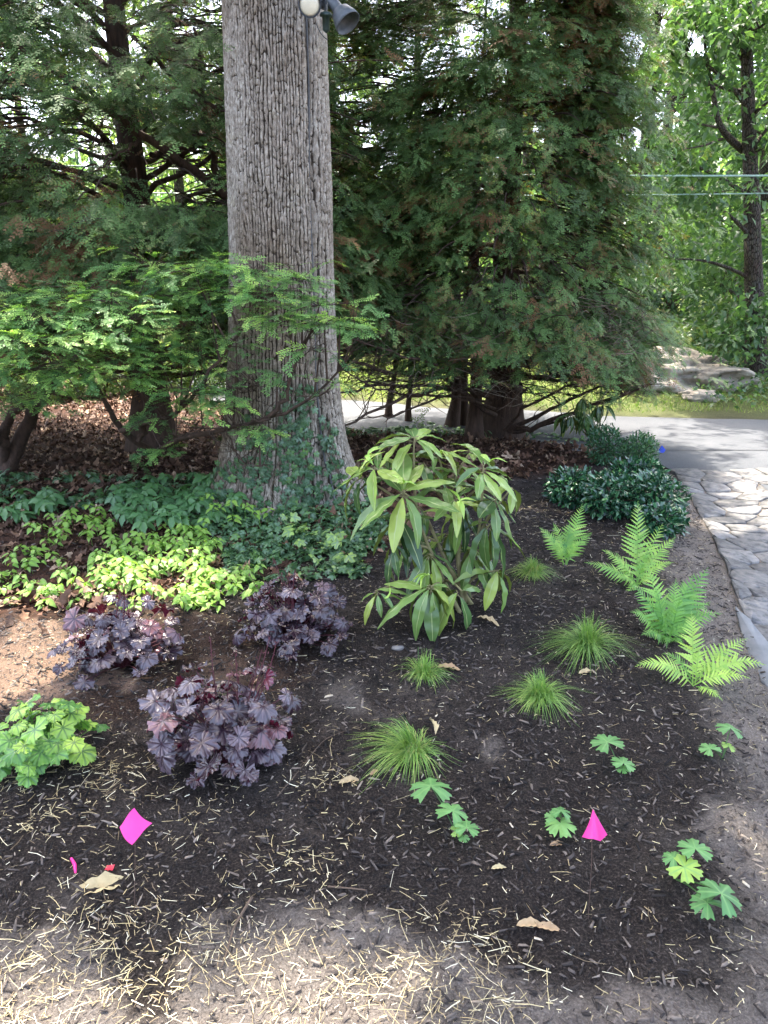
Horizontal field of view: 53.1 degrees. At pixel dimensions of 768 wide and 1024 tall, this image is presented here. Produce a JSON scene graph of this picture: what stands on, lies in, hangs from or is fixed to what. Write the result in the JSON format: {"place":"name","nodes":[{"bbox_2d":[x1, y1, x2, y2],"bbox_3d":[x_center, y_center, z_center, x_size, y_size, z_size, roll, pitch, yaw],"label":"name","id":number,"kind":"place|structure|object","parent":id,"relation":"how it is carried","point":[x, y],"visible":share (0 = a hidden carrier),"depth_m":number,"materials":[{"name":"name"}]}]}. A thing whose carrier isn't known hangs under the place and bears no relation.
{"place":"outdoors","nodes":[
{"label":"outdoors","id":0,"kind":"place"},
{"bbox_2d":[0,0,765,271],"label":"sky","id":1,"kind":"structure","parent":0,"point":[697,45],"materials":[{"name":"white"}]},
{"bbox_2d":[0,294,767,1023],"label":"ground","id":2,"kind":"structure","parent":0,"point":[478,890],"depth_m":2.31,"materials":[{"name":"soil"}]},
{"bbox_2d":[0,599,18,605],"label":"dry leaf","id":3,"kind":"object","parent":2,"relation":"on","point":[9,603],"visible":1,"depth_m":3.83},
{"bbox_2d":[0,352,87,402],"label":"wild bush","id":4,"kind":"object","parent":2,"relation":"on","point":[29,388],"visible":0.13,"depth_m":11.24,"materials":[{"name":"green plant"}]},
{"bbox_2d":[0,693,109,787],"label":"coral bells","id":5,"kind":"object","parent":2,"relation":"on","point":[39,745],"visible":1,"depth_m":2.46,"materials":[{"name":"green plant"}]},
{"bbox_2d":[70,857,76,872],"bbox_3d":[-0.843,0.960,2.093,0.012,0.014,0.056,-10,18,-31],"label":"ribbon strip","id":6,"kind":"object","parent":2,"relation":"on","point":[73,862],"visible":1,"depth_m":2.09,"materials":[{"name":"pink plastic"}]},
{"bbox_2d":[0,1,173,325],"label":"woodland tree","id":7,"kind":"object","parent":2,"relation":"on","point":[71,152],"visible":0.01,"depth_m":19.92,"materials":[{"name":"green plant"}]},
{"bbox_2d":[0,0,187,392],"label":"yew tree","id":8,"kind":"object","parent":2,"relation":"on","point":[18,98],"visible":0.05,"depth_m":7.85,"materials":[{"name":"green plant"}]},
{"bbox_2d":[75,871,122,894],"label":"dry leaf","id":9,"kind":"object","parent":2,"relation":"on","point":[104,879],"visible":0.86,"depth_m":2.04,"materials":[{"name":"plant"}]},
{"bbox_2d":[67,341,131,396],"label":"wild bush","id":10,"kind":"object","parent":2,"relation":"on","point":[113,391],"visible":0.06,"depth_m":11.89,"materials":[{"name":"green plant"}]},
{"bbox_2d":[105,865,113,869],"bbox_3d":[-0.751,0.974,2.108,0.022,0.004,0.020,0,16,0],"label":"plastic scrap","id":11,"kind":"object","parent":2,"relation":"on","point":[110,867],"visible":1,"depth_m":2.11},
{"bbox_2d":[46,573,183,690],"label":"coral bells","id":12,"kind":"object","parent":2,"relation":"on","point":[130,635],"visible":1,"depth_m":3.14,"materials":[{"name":"plant"}]},
{"bbox_2d":[0,471,249,533],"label":"creeper ground cover","id":13,"kind":"object","parent":2,"relation":"on","point":[144,519],"visible":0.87,"depth_m":5.22,"materials":[{"name":"plant"}]},
{"bbox_2d":[26,0,226,342],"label":"woodland tree","id":14,"kind":"object","parent":2,"relation":"on","point":[178,183],"visible":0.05,"depth_m":18.36,"materials":[{"name":"green plant"}]},
{"bbox_2d":[120,808,151,913],"bbox_3d":[-0.610,0.896,1.916,0.047,0.327,0.071,8,18,27],"label":"marking flag","id":15,"kind":"object","parent":2,"relation":"on","point":[134,825],"visible":0.97,"depth_m":1.88,"materials":[{"name":"pink plastic"}]},
{"bbox_2d":[0,492,273,613],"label":"lime ground cover","id":16,"kind":"object","parent":2,"relation":"on","point":[198,593],"visible":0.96,"depth_m":4.24,"materials":[{"name":"plant"}]},
{"bbox_2d":[128,339,197,392],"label":"wild bush","id":17,"kind":"object","parent":2,"relation":"on","point":[187,381],"visible":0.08,"depth_m":12.56,"materials":[{"name":"green plant"}]},
{"bbox_2d":[0,245,389,474],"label":"yew shrub","id":18,"kind":"object","parent":2,"relation":"on","point":[12,451],"visible":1,"depth_m":4.73,"materials":[{"name":"green plant"}]},
{"bbox_2d":[171,342,227,390],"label":"wild bush","id":19,"kind":"object","parent":2,"relation":"on","point":[201,376],"visible":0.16,"depth_m":13.00,"materials":[{"name":"green plant"}]},
{"bbox_2d":[137,636,301,789],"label":"coral bells","id":20,"kind":"object","parent":2,"relation":"on","point":[239,736],"visible":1,"depth_m":2.45,"materials":[{"name":"plant"}]},
{"bbox_2d":[0,0,468,478],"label":"yew tree","id":21,"kind":"object","parent":2,"relation":"on","point":[64,252],"visible":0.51,"depth_m":5.57,"materials":[{"name":"green plant"}]},
{"bbox_2d":[249,548,268,568],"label":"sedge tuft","id":22,"kind":"object","parent":2,"relation":"on","point":[256,563],"visible":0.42,"depth_m":4.39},
{"bbox_2d":[156,1,413,265],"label":"woodland tree","id":23,"kind":"object","parent":2,"relation":"on","point":[386,80],"depth_m":25.36,"materials":[{"name":"green plant"}]},
{"bbox_2d":[210,0,369,519],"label":"oak tree","id":24,"kind":"object","parent":2,"relation":"on","point":[271,184],"visible":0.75,"depth_m":4.98,"materials":[{"name":"grey plant"}]},
{"bbox_2d":[209,380,369,524],"bbox_3d":[-0.644,-0.418,5.330,1.372,0.984,0.724,0,16,0],"label":"climbing ivy","id":25,"kind":"object","parent":24,"relation":"attached to","point":[300,427],"visible":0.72,"depth_m":5.27,"materials":[{"name":"plant"}]},
{"bbox_2d":[305,17,334,499],"bbox_3d":[-0.427,-1.616,5.069,0.048,3.132,0.241,-11,19,-34],"label":"electric cable","id":26,"kind":"object","parent":24,"relation":"attached to","point":[308,85],"visible":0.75,"depth_m":4.98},
{"bbox_2d":[298,0,358,39],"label":"floodlight","id":27,"kind":"object","parent":24,"relation":"attached to","point":[345,17],"visible":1,"depth_m":4.42,"materials":[{"name":"grey metal"}]},
{"bbox_2d":[50,0,529,365],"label":"yew tree","id":28,"kind":"object","parent":2,"relation":"on","point":[345,233],"visible":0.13,"depth_m":7.12,"materials":[{"name":"green plant"}]},
{"bbox_2d":[232,560,352,661],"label":"coral bells","id":29,"kind":"object","parent":2,"relation":"on","point":[314,613],"visible":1,"depth_m":3.34,"materials":[{"name":"plant"}]},
{"bbox_2d":[0,421,592,582],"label":"ivy ground cover","id":30,"kind":"object","parent":2,"relation":"on","point":[304,537],"visible":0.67,"depth_m":4.80,"materials":[{"name":"plant"}]},
{"bbox_2d":[0,388,618,685],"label":"leaf litter","id":31,"kind":"object","parent":2,"relation":"on","point":[122,469],"visible":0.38,"depth_m":6.90,"materials":[{"name":"plant"}]},
{"bbox_2d":[277,729,350,795],"bbox_3d":[-0.236,0.818,2.572,0.034,0.023,0.432,9,18,29],"label":"stick","id":32,"kind":"object","parent":2,"relation":"on","point":[306,761],"visible":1,"depth_m":2.52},
{"bbox_2d":[328,885,366,890],"bbox_3d":[-0.096,0.982,2.009,0.103,0.006,0.006,1,16,5],"label":"stick","id":33,"kind":"object","parent":2,"relation":"on","point":[338,887],"visible":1,"depth_m":2.01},
{"bbox_2d":[339,775,358,782],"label":"dry leaf","id":34,"kind":"object","parent":2,"relation":"on","point":[350,778],"visible":0.97,"depth_m":2.47,"materials":[{"name":"plant"}]},
{"bbox_2d":[0,499,767,1023],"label":"straw litter","id":35,"kind":"object","parent":2,"relation":"on","point":[260,973],"visible":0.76,"depth_m":1.85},
{"bbox_2d":[221,896,253,966],"bbox_3d":[-0.364,1.022,1.879,0.021,0.013,0.218,3,16,9],"label":"stick","id":36,"kind":"object","parent":35,"relation":"on","point":[240,916],"visible":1,"depth_m":1.89,"materials":[{"name":"wood"}]},
{"bbox_2d":[0,461,767,1023],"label":"mulch chips","id":37,"kind":"object","parent":2,"relation":"on","point":[376,865],"visible":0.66,"depth_m":2.37,"materials":[{"name":"wood"}]},
{"bbox_2d":[9,36,767,324],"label":"distant wood","id":38,"kind":"object","parent":2,"relation":"on","point":[722,166],"visible":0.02,"depth_m":33.76,"materials":[{"name":"plant"}]},
{"bbox_2d":[391,645,403,650],"bbox_3d":[0.061,0.605,3.417,0.059,0.024,0.039,0,16,0],"label":"stone","id":39,"kind":"object","parent":2,"relation":"on","point":[397,648],"visible":0.94,"depth_m":3.40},
{"bbox_2d":[344,714,461,794],"bbox_3d":[0.038,0.759,2.590,0.474,0.170,0.476,0,16,0],"label":"sedge tuft","id":40,"kind":"object","parent":2,"relation":"on","point":[408,745],"visible":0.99,"depth_m":2.59,"materials":[{"name":"plant"}]},
{"bbox_2d":[349,249,480,416],"bbox_3d":[0.347,-2.727,10.279,1.952,3.054,2.266,0,16,0],"label":"slender yew","id":41,"kind":"object","parent":2,"relation":"on","point":[389,408],"visible":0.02,"depth_m":10.51,"materials":[{"name":"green plant"}]},
{"bbox_2d":[396,649,458,691],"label":"sedge tuft","id":42,"kind":"object","parent":2,"relation":"on","point":[426,669],"visible":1,"depth_m":3.13,"materials":[{"name":"plant"}]},
{"bbox_2d":[333,428,525,641],"bbox_3d":[0.226,0.098,3.692,0.927,0.949,0.741,0,16,0],"label":"rhododendron","id":43,"kind":"object","parent":2,"relation":"on","point":[436,602],"visible":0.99,"depth_m":3.59,"materials":[{"name":"green plant"}]},
{"bbox_2d":[328,1,543,292],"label":"woodland tree","id":44,"kind":"object","parent":2,"relation":"on","point":[391,90],"depth_m":21.25,"materials":[{"name":"green plant"}]},
{"bbox_2d":[394,236,492,420],"bbox_3d":[0.277,-2.578,9.772,2.148,3.066,1.927,14,21,42],"label":"slender yew","id":45,"kind":"object","parent":2,"relation":"on","point":[408,415],"visible":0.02,"depth_m":10.09,"materials":[{"name":"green plant"}]},
{"bbox_2d":[409,777,478,842],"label":"geranium","id":46,"kind":"object","parent":2,"relation":"on","point":[459,827],"visible":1,"depth_m":2.25,"materials":[{"name":"green plant"}]},
{"bbox_2d":[437,662,459,669],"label":"dry leaf","id":47,"kind":"object","parent":2,"relation":"on","point":[451,664],"visible":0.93,"depth_m":3.19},
{"bbox_2d":[400,34,539,426],"bbox_3d":[0.887,-3.193,9.189,2.206,4.568,1.954,-10,19,-32],"label":"slender yew","id":48,"kind":"object","parent":2,"relation":"on","point":[452,418],"visible":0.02,"depth_m":9.69,"materials":[{"name":"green plant"}]},
{"bbox_2d":[398,97,549,425],"bbox_3d":[1.010,-3.228,9.291,2.106,4.556,1.856,5,16,17],"label":"slender yew","id":49,"kind":"object","parent":2,"relation":"on","point":[464,411],"visible":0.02,"depth_m":9.78,"materials":[{"name":"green plant"}]},
{"bbox_2d":[477,615,498,625],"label":"dry leaf","id":50,"kind":"object","parent":2,"relation":"on","point":[490,618],"visible":1,"depth_m":3.62,"materials":[{"name":"plant"}]},
{"bbox_2d":[388,0,594,439],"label":"slender yew","id":51,"kind":"object","parent":2,"relation":"on","point":[474,425],"visible":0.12,"depth_m":8.03,"materials":[{"name":"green plant"}]},
{"bbox_2d":[491,863,506,868],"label":"dry leaf","id":52,"kind":"object","parent":2,"relation":"on","point":[497,866],"visible":1,"depth_m":2.07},
{"bbox_2d":[387,0,666,290],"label":"woodland tree","id":53,"kind":"object","parent":2,"relation":"on","point":[523,153],"visible":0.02,"depth_m":30.12,"materials":[{"name":"green plant"}]},
{"bbox_2d":[516,916,538,926],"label":"dry leaf","id":54,"kind":"object","parent":2,"relation":"on","point":[528,921],"visible":1,"depth_m":1.90,"materials":[{"name":"plant"}]},
{"bbox_2d":[506,557,565,582],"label":"sedge tuft","id":55,"kind":"object","parent":2,"relation":"on","point":[532,569],"visible":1,"depth_m":4.20,"materials":[{"name":"plant"}]},
{"bbox_2d":[327,0,756,439],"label":"yew tree","id":56,"kind":"object","parent":2,"relation":"on","point":[581,338],"visible":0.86,"depth_m":6.98,"materials":[{"name":"green plant"}]},
{"bbox_2d":[490,667,593,725],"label":"sedge tuft","id":57,"kind":"object","parent":2,"relation":"on","point":[537,691],"visible":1,"depth_m":2.93,"materials":[{"name":"plant"}]},
{"bbox_2d":[536,921,559,930],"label":"dry leaf","id":58,"kind":"object","parent":2,"relation":"on","point":[550,925],"visible":1,"depth_m":1.90,"materials":[{"name":"plant"}]},
{"bbox_2d":[340,314,767,412],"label":"lawn","id":59,"kind":"structure","parent":2,"relation":"on","point":[637,404],"depth_m":11.69,"materials":[{"name":"plant"}]},
{"bbox_2d":[550,840,561,845],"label":"dry leaf","id":60,"kind":"object","parent":2,"relation":"on","point":[556,841],"visible":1,"depth_m":2.16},
{"bbox_2d":[544,807,576,837],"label":"geranium","id":61,"kind":"object","parent":2,"relation":"on","point":[557,825],"visible":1,"depth_m":2.20,"materials":[{"name":"green plant"}]},
{"bbox_2d":[540,506,591,564],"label":"fern","id":62,"kind":"object","parent":2,"relation":"on","point":[569,547],"visible":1,"depth_m":4.43,"materials":[{"name":"green plant"}]},
{"bbox_2d":[541,465,603,510],"bbox_3d":[1.415,-0.194,5.733,0.481,0.335,0.515,0,16,0],"label":"glossy evergreen","id":63,"kind":"object","parent":2,"relation":"on","point":[569,490],"visible":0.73,"depth_m":5.65,"materials":[{"name":"green plant"}]},
{"bbox_2d":[380,0,767,352],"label":"woodland tree","id":64,"kind":"object","parent":2,"relation":"on","point":[701,95],"visible":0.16,"depth_m":12.99,"materials":[{"name":"green plant"}]},
{"bbox_2d":[154,97,764,102],"bbox_3d":[4.771,-6.683,12.145,28.973,0.406,0.012,0,16,0],"label":"overhead wire","id":65,"kind":"object","parent":64,"relation":"attached to","point":[666,102],"visible":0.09,"depth_m":12.19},
{"bbox_2d":[554,394,615,450],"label":"rhododendron","id":66,"kind":"object","parent":2,"relation":"on","point":[577,420],"visible":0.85,"depth_m":7.29,"materials":[{"name":"green plant"}]},
{"bbox_2d":[579,667,591,672],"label":"dry leaf","id":67,"kind":"object","parent":2,"relation":"on","point":[586,669],"visible":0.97,"depth_m":3.17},
{"bbox_2d":[525,609,649,678],"bbox_3d":[0.886,0.516,3.333,0.600,0.205,0.555,0,16,0],"label":"sedge tuft","id":68,"kind":"object","parent":2,"relation":"on","point":[586,641],"visible":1,"depth_m":3.33,"materials":[{"name":"plant"}]},
{"bbox_2d":[582,809,606,917],"bbox_3d":[0.506,0.883,1.882,0.043,0.326,0.070,12,20,37],"label":"marking flag","id":69,"kind":"object","parent":2,"relation":"on","point":[595,830],"visible":0.95,"depth_m":1.84,"materials":[{"name":"pink plastic"}]},
{"bbox_2d":[584,422,625,465],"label":"evergreen shrub","id":70,"kind":"object","parent":2,"relation":"on","point":[602,455],"visible":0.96,"depth_m":7.02,"materials":[{"name":"green plant"}]},
{"bbox_2d":[590,734,635,773],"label":"geranium","id":71,"kind":"object","parent":2,"relation":"on","point":[604,740],"visible":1,"depth_m":2.53,"materials":[{"name":"green plant"}]},
{"bbox_2d":[574,468,653,520],"bbox_3d":[1.623,-0.125,5.453,0.555,0.375,0.564,10,19,32],"label":"glossy evergreen","id":72,"kind":"object","parent":2,"relation":"on","point":[608,499],"visible":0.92,"depth_m":5.36,"materials":[{"name":"green plant"}]},
{"bbox_2d":[489,0,767,309],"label":"woodland tree","id":73,"kind":"object","parent":2,"relation":"on","point":[714,157],"visible":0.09,"depth_m":14.69,"materials":[{"name":"green plant"}]},
{"bbox_2d":[584,501,676,590],"bbox_3d":[1.336,0.195,4.085,0.494,0.451,0.233,-7,17,-24],"label":"fern","id":74,"kind":"object","parent":2,"relation":"on","point":[639,566],"visible":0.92,"depth_m":4.13,"materials":[{"name":"green plant"}]},
{"bbox_2d":[607,455,670,490],"bbox_3d":[2.036,-0.294,6.153,0.495,0.333,0.508,0,16,0],"label":"glossy evergreen","id":75,"kind":"object","parent":2,"relation":"on","point":[635,464],"visible":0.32,"depth_m":6.11,"materials":[{"name":"green plant"}]},
{"bbox_2d":[617,430,661,465],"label":"evergreen shrub","id":76,"kind":"object","parent":2,"relation":"on","point":[651,448],"visible":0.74,"depth_m":6.96,"materials":[{"name":"green plant"}]},
{"bbox_2d":[599,249,681,311],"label":"wild bush","id":77,"kind":"object","parent":2,"relation":"on","point":[663,302],"visible":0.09,"depth_m":15.86,"materials":[{"name":"green plant"}]},
{"bbox_2d":[524,1,767,306],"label":"woodland tree","id":78,"kind":"object","parent":2,"relation":"on","point":[732,161],"visible":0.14,"depth_m":17.41,"materials":[{"name":"green plant"}]},
{"bbox_2d":[530,1,767,301],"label":"woodland tree","id":79,"kind":"object","parent":2,"relation":"on","point":[660,236],"visible":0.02,"depth_m":24.89,"materials":[{"name":"green plant"}]},
{"bbox_2d":[615,468,695,517],"bbox_3d":[1.902,-0.122,5.420,0.560,0.356,0.574,0,16,0],"label":"glossy evergreen","id":80,"kind":"object","parent":2,"relation":"on","point":[666,494],"visible":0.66,"depth_m":5.33,"materials":[{"name":"green plant"}]},
{"bbox_2d":[657,446,664,452],"bbox_3d":[2.927,-0.630,8.109,0.099,0.144,0.026,-2,16,-8],"label":"marking flag","id":81,"kind":"object","parent":2,"relation":"on","point":[662,450],"visible":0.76,"depth_m":8.10,"materials":[{"name":"blue plastic"}]},
{"bbox_2d":[633,501,690,539],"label":"glossy evergreen","id":82,"kind":"object","parent":2,"relation":"on","point":[661,512],"visible":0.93,"depth_m":4.97,"materials":[{"name":"green plant"}]},
{"bbox_2d":[647,330,685,346],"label":"wild bush","id":83,"kind":"object","parent":2,"relation":"on","point":[657,344],"visible":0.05,"depth_m":13.14,"materials":[{"name":"green plant"}]},
{"bbox_2d":[627,251,721,317],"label":"wild bush","id":84,"kind":"object","parent":2,"relation":"on","point":[672,307],"visible":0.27,"depth_m":15.63,"materials":[{"name":"green plant"}]},
{"bbox_2d":[631,564,719,647],"bbox_3d":[1.294,0.422,3.427,0.441,0.324,0.274,0,16,0],"label":"fern","id":85,"kind":"object","parent":2,"relation":"on","point":[674,613],"visible":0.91,"depth_m":3.44,"materials":[{"name":"green plant"}]},
{"bbox_2d":[602,0,767,374],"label":"roadside tree","id":86,"kind":"object","parent":2,"relation":"on","point":[746,17],"visible":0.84,"depth_m":11.33,"materials":[{"name":"green plant"}]},
{"bbox_2d":[54,191,767,195],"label":"overhead wire","id":87,"kind":"object","parent":86,"relation":"attached to","point":[533,195],"visible":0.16,"depth_m":10.70,"materials":[{"name":"metal"}]},
{"bbox_2d":[68,165,767,176],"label":"overhead wire","id":88,"kind":"object","parent":86,"relation":"on","point":[534,174],"visible":0.22,"depth_m":10.63,"materials":[{"name":"metal"}]},
{"bbox_2d":[609,346,760,392],"bbox_3d":[4.740,-2.442,13.401,2.549,0.943,3.811,0,16,0],"label":"rock ledge","id":89,"kind":"object","parent":2,"relation":"on","point":[705,372],"visible":0.2,"depth_m":11.89,"materials":[{"name":"stone"}]},
{"bbox_2d":[624,304,767,408],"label":"bank ground cover","id":90,"kind":"object","parent":2,"relation":"on","point":[731,386],"visible":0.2,"depth_m":11.81,"materials":[{"name":"green plant"}]},
{"bbox_2d":[628,0,767,302],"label":"woodland tree","id":91,"kind":"object","parent":2,"relation":"on","point":[763,170],"visible":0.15,"depth_m":16.55,"materials":[{"name":"green plant"}]},
{"bbox_2d":[635,614,764,697],"bbox_3d":[1.282,0.572,3.056,0.507,0.270,0.279,-9,18,-29],"label":"fern","id":92,"kind":"object","parent":2,"relation":"on","point":[714,672],"visible":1,"depth_m":3.10,"materials":[{"name":"green plant"}]},
{"bbox_2d":[678,389,722,401],"bbox_3d":[4.724,-1.725,11.468,0.598,0.220,0.538,0,16,0],"label":"boulder","id":93,"kind":"object","parent":2,"relation":"on","point":[699,395],"visible":0.81,"depth_m":11.28,"materials":[{"name":"stone"}]},
{"bbox_2d":[662,838,741,920],"bbox_3d":[0.797,0.946,1.949,0.141,0.094,0.254,0,16,0],"label":"geranium","id":94,"kind":"object","parent":2,"relation":"on","point":[710,890],"visible":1,"depth_m":1.94,"materials":[{"name":"green plant"}]},
{"bbox_2d":[685,292,744,343],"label":"wild bush","id":95,"kind":"object","parent":2,"relation":"on","point":[723,303],"visible":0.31,"depth_m":13.65,"materials":[{"name":"green plant"}]},
{"bbox_2d":[666,36,767,253],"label":"woodland tree","id":96,"kind":"object","parent":2,"relation":"on","point":[737,124],"visible":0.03,"depth_m":18.62,"materials":[{"name":"green plant"}]},
{"bbox_2d":[669,468,767,640],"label":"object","id":97,"kind":"object","parent":2,"relation":"on","point":[742,546],"visible":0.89,"depth_m":5.75,"materials":[{"name":"stone"}]},
{"bbox_2d":[698,723,742,758],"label":"geranium","id":98,"kind":"object","parent":2,"relation":"on","point":[723,729],"visible":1,"depth_m":2.62,"materials":[{"name":"green plant"}]},
{"bbox_2d":[684,235,767,313],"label":"wild bush","id":99,"kind":"object","parent":2,"relation":"on","point":[731,293],"visible":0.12,"depth_m":17.11,"materials":[{"name":"green plant"}]},
{"bbox_2d":[735,607,767,686],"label":"paving slab","id":100,"kind":"structure","parent":2,"relation":"on","point":[757,645],"depth_m":3.67,"materials":[{"name":"stone"}]},
{"bbox_2d":[744,583,759,588],"bbox_3d":[2.110,0.436,4.452,0.114,0.040,0.084,0,16,0],"label":"stone","id":101,"kind":"object","parent":2,"relation":"on","point":[747,585],"visible":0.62,"depth_m":4.43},
{"bbox_2d":[738,271,767,324],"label":"wild bush","id":102,"kind":"object","parent":2,"relation":"on","point":[765,285],"visible":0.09,"depth_m":14.43,"materials":[{"name":"green plant"}]},
{"bbox_2d":[754,597,767,601],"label":"stone","id":103,"kind":"object","parent":2,"relation":"on","point":[762,599],"visible":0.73,"depth_m":4.25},
{"bbox_2d":[7,111,767,116],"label":"overhead wire","id":104,"kind":"object","parent":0,"point":[341,116],"visible":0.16,"depth_m":12.24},
{"bbox_2d":[55,359,767,457],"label":"road","id":105,"kind":"structure","parent":0,"point":[704,434],"depth_m":9.77,"materials":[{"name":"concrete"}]},
{"bbox_2d":[526,425,633,438],"bbox_3d":[2.249,-0.968,9.332,1.443,0.001,0.919,-9,18,-29],"label":"road patch","id":106,"kind":"object","parent":105,"relation":"on","point":[548,430],"visible":0.33,"depth_m":9.31,"materials":[{"name":"asphalt"}]},
{"bbox_2d":[429,717,438,733],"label":"dry leaf","id":107,"kind":"object","parent":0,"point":[435,725],"visible":1,"depth_m":2.70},
{"bbox_2d":[640,450,767,489],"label":"driveway","id":108,"kind":"structure","parent":0,"point":[722,460],"depth_m":7.82,"materials":[{"name":"asphalt"}]}
]}

